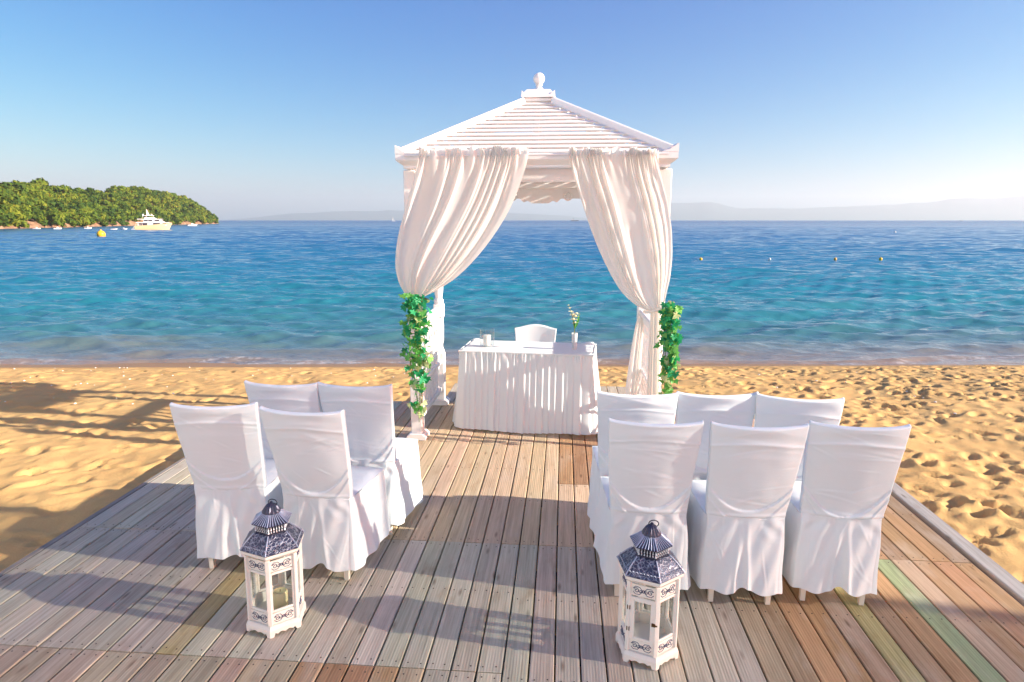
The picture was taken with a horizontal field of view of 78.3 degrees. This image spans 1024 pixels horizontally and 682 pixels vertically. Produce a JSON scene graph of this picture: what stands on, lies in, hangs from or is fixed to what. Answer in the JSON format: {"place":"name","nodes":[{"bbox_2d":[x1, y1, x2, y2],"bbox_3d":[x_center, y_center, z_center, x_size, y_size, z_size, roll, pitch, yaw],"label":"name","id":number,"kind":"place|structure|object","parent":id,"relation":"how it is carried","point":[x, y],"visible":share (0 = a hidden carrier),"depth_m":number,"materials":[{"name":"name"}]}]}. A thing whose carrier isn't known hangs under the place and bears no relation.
{"place":"outdoors","nodes":[
{"label":"outdoors","id":0,"kind":"place"},
{"bbox_2d":[0,198,216,228],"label":"headland","id":1,"kind":"structure","parent":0,"point":[31,222],"depth_m":233.49,"materials":[{"name":"beige stone"}]},
{"bbox_2d":[0,178,218,227],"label":"pine wood","id":2,"kind":"object","parent":1,"relation":"on","point":[42,202],"visible":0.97,"depth_m":257.05,"materials":[{"name":"green plant"}]},
{"bbox_2d":[231,210,586,219],"bbox_3d":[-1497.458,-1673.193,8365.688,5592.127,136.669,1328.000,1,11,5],"label":"mountain range","id":3,"kind":"structure","parent":0,"point":[368,215],"depth_m":8066.92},
{"bbox_2d":[4,367,989,413],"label":"shell fragments","id":4,"kind":"object","parent":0,"point":[366,382],"visible":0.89,"depth_m":8.36,"materials":[{"name":"white"}]},
{"bbox_2d":[0,220,1023,364],"bbox_3d":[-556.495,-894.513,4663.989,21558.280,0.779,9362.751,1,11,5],"label":"sea","id":5,"kind":"structure","parent":0,"point":[921,292],"depth_m":22.49,"materials":[{"name":"liquid"}]},
{"bbox_2d":[96,230,105,235],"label":"buoy","id":6,"kind":"object","parent":5,"relation":"on","point":[100,233],"visible":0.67,"depth_m":100.28,"materials":[{"name":"yellow plastic"}]},
{"bbox_2d":[131,209,171,229],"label":"yacht","id":7,"kind":"object","parent":5,"relation":"on","point":[150,223],"visible":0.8,"depth_m":169.84,"materials":[{"name":"white metal"}]},
{"bbox_2d":[0,363,1023,681],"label":"beach sand","id":8,"kind":"structure","parent":0,"point":[66,463],"depth_m":6.53,"materials":[{"name":"beige sand"}]},
{"bbox_2d":[0,383,1023,681],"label":"deck","id":9,"kind":"structure","parent":8,"relation":"on","point":[130,587],"depth_m":3.16,"materials":[{"name":"brown wood"}]},
{"bbox_2d":[169,402,282,568],"bbox_3d":[-1.532,0.744,3.573,0.496,0.986,0.641,0,11,-1],"label":"covered chair","id":10,"kind":"object","parent":9,"relation":"on","point":[233,471],"visible":0.77,"depth_m":3.35,"materials":[{"name":"white fabric"}]},
{"bbox_2d":[239,499,305,638],"bbox_3d":[-1.129,1.040,2.985,0.290,0.627,0.297,2,11,4],"label":"lantern","id":11,"kind":"object","parent":9,"relation":"on","point":[273,533],"visible":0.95,"depth_m":2.92,"materials":[{"name":"white paint"}]},
{"bbox_2d":[273,587,288,609],"bbox_3d":[-1.111,1.238,3.022,0.068,0.107,0.068,1,11,5],"label":"pillar candle","id":12,"kind":"object","parent":11,"relation":"in","point":[280,597],"visible":0.81,"depth_m":3.00,"materials":[{"name":"beige wax"}]},
{"bbox_2d":[281,556,298,588],"bbox_3d":[-1.090,1.121,3.102,0.114,0.204,0.011,4,12,22],"label":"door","id":13,"kind":"structure","parent":11,"relation":"in","point":[283,573],"depth_m":3.12,"materials":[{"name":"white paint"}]},
{"bbox_2d":[244,380,321,482],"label":"covered chair","id":14,"kind":"object","parent":9,"relation":"on","point":[303,398],"visible":0.19,"depth_m":3.63,"materials":[{"name":"white fabric"}]},
{"bbox_2d":[259,406,390,580],"bbox_3d":[-1.003,0.765,3.466,0.481,0.986,0.629,2,11,8],"label":"covered chair","id":15,"kind":"object","parent":9,"relation":"on","point":[334,502],"visible":0.96,"depth_m":3.28,"materials":[{"name":"white fabric"}]},
{"bbox_2d":[317,381,422,534],"bbox_3d":[-0.869,0.671,3.954,0.502,0.986,0.635,1,11,7],"label":"covered chair","id":16,"kind":"object","parent":9,"relation":"on","point":[373,441],"visible":0.7,"depth_m":3.72,"materials":[{"name":"white fabric"}]},
{"bbox_2d":[452,338,600,434],"bbox_3d":[0.167,0.399,5.970,1.447,0.744,0.774,2,11,9],"label":"altar table","id":17,"kind":"object","parent":9,"relation":"on","point":[522,387],"visible":0.96,"depth_m":5.67,"materials":[{"name":"white fabric"}]},
{"bbox_2d":[572,333,577,349],"bbox_3d":[0.572,0.001,5.766,0.054,0.150,0.054,1,11,5],"label":"vase","id":18,"kind":"object","parent":17,"relation":"on","point":[574,341],"visible":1,"depth_m":5.75,"materials":[{"name":"white ceramic"}]},
{"bbox_2d":[568,305,579,333],"bbox_3d":[0.560,-0.130,5.715,0.127,0.402,0.074,1,11,5],"label":"flower stem","id":19,"kind":"object","parent":18,"relation":"in","point":[573,322],"visible":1,"depth_m":5.71,"materials":[{"name":"beige plant"}]},
{"bbox_2d":[515,324,556,341],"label":"altar chair","id":20,"kind":"object","parent":9,"relation":"on","point":[535,333],"visible":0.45,"depth_m":6.76,"materials":[{"name":"white fabric"}]},
{"bbox_2d":[394,73,678,439],"bbox_3d":[0.233,-0.773,5.732,2.229,3.150,1.595,1,11,5],"label":"gazebo","id":21,"kind":"object","parent":9,"relation":"on","point":[548,177],"visible":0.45,"depth_m":5.15,"materials":[{"name":"white paint"}]},
{"bbox_2d":[399,293,433,417],"bbox_3d":[-0.775,0.155,5.117,0.307,1.102,0.185,1,11,5],"label":"ivy garland","id":22,"kind":"object","parent":21,"relation":"attached to","point":[416,312],"visible":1,"depth_m":5.08,"materials":[{"name":"green plant"}]},
{"bbox_2d":[395,145,528,302],"bbox_3d":[-0.414,-0.893,4.934,1.054,1.231,0.260,3,11,16],"label":"curtain","id":23,"kind":"object","parent":21,"relation":"hanging from","point":[457,208],"visible":0.97,"depth_m":4.88,"materials":[{"name":"beige fabric"}]},
{"bbox_2d":[569,146,671,394],"bbox_3d":[0.837,-0.281,5.016,0.807,2.440,0.285,1,11,5],"label":"curtain","id":24,"kind":"object","parent":21,"relation":"hanging from","point":[623,197],"visible":0.91,"depth_m":4.79,"materials":[{"name":"beige fabric"}]},
{"bbox_2d":[653,300,683,394],"bbox_3d":[1.253,0.133,4.973,0.188,0.902,0.254,-8,14,-36],"label":"ivy garland","id":25,"kind":"object","parent":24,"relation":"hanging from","point":[670,337],"visible":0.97,"depth_m":4.95,"materials":[{"name":"green plant"}]},
{"bbox_2d":[625,316,643,394],"bbox_3d":[1.199,0.246,6.110,0.217,0.972,0.115,-9,14,-40],"label":"side drape","id":26,"kind":"object","parent":21,"relation":"hanging from","point":[633,378],"visible":0.73,"depth_m":6.11,"materials":[{"name":"beige fabric"}]},
{"bbox_2d":[587,390,677,534],"bbox_3d":[0.707,0.705,3.779,0.486,0.986,0.633,1,11,6],"label":"covered chair","id":27,"kind":"object","parent":9,"relation":"on","point":[654,409],"visible":0.36,"depth_m":3.44,"materials":[{"name":"white fabric"}]},
{"bbox_2d":[593,418,703,598],"bbox_3d":[0.691,0.797,3.301,0.491,0.986,0.640,1,11,5],"label":"covered chair","id":28,"kind":"object","parent":9,"relation":"on","point":[649,477],"visible":0.91,"depth_m":3.06,"materials":[{"name":"white fabric"}]},
{"bbox_2d":[616,520,684,670],"bbox_3d":[0.605,1.080,2.779,0.285,0.627,0.300,1,11,5],"label":"lantern","id":29,"kind":"object","parent":9,"relation":"on","point":[645,636],"visible":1,"depth_m":2.71,"materials":[{"name":"white paint"}]},
{"bbox_2d":[626,595,656,643],"bbox_3d":[0.558,1.198,2.698,0.133,0.202,0.019,5,12,25],"label":"door","id":30,"kind":"structure","parent":29,"relation":"in","point":[633,598],"depth_m":2.70,"materials":[{"name":"white paint"}]},
{"bbox_2d":[675,391,758,479],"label":"covered chair","id":31,"kind":"object","parent":9,"relation":"on","point":[737,410],"visible":0.22,"depth_m":3.43,"materials":[{"name":"white fabric"}]},
{"bbox_2d":[686,421,808,604],"bbox_3d":[1.163,0.807,3.246,0.484,0.986,0.629,1,11,5],"label":"covered chair","id":32,"kind":"object","parent":9,"relation":"on","point":[739,500],"visible":0.97,"depth_m":3.05,"materials":[{"name":"white fabric"}]},
{"bbox_2d":[754,392,844,512],"bbox_3d":[1.587,0.722,3.689,0.478,0.986,0.627,3,11,13],"label":"covered chair","id":33,"kind":"object","parent":9,"relation":"on","point":[771,411],"visible":0.2,"depth_m":3.34,"materials":[{"name":"white fabric"}]},
{"bbox_2d":[782,420,911,605],"bbox_3d":[1.636,0.806,3.253,0.479,0.986,0.640,2,11,8],"label":"covered chair","id":34,"kind":"object","parent":9,"relation":"on","point":[840,495],"visible":0.93,"depth_m":3.05,"materials":[{"name":"white fabric"}]},
{"bbox_2d":[0,0,1023,219],"label":"sky","id":35,"kind":"structure","parent":0,"point":[240,109],"materials":[{"name":"blue"}]},
{"bbox_2d":[670,195,1023,219],"bbox_3d":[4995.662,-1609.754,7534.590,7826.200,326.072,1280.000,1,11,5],"label":"mountain range","id":36,"kind":"structure","parent":0,"point":[1009,208],"depth_m":7291.47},
{"bbox_3d":[-0.233,-0.034,5.908,0.140,0.165,0.140,1,11,5],"label":"candle glass","id":37,"kind":"object","parent":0,"visible":0},
{"bbox_2d":[483,334,490,345],"bbox_3d":[-0.234,-0.015,5.911,0.071,0.108,0.071,3,11,13],"label":"candle","id":38,"kind":"object","parent":37,"relation":"in","point":[486,339],"visible":1,"depth_m":5.88,"materials":[{"name":"white wax"}]}
]}

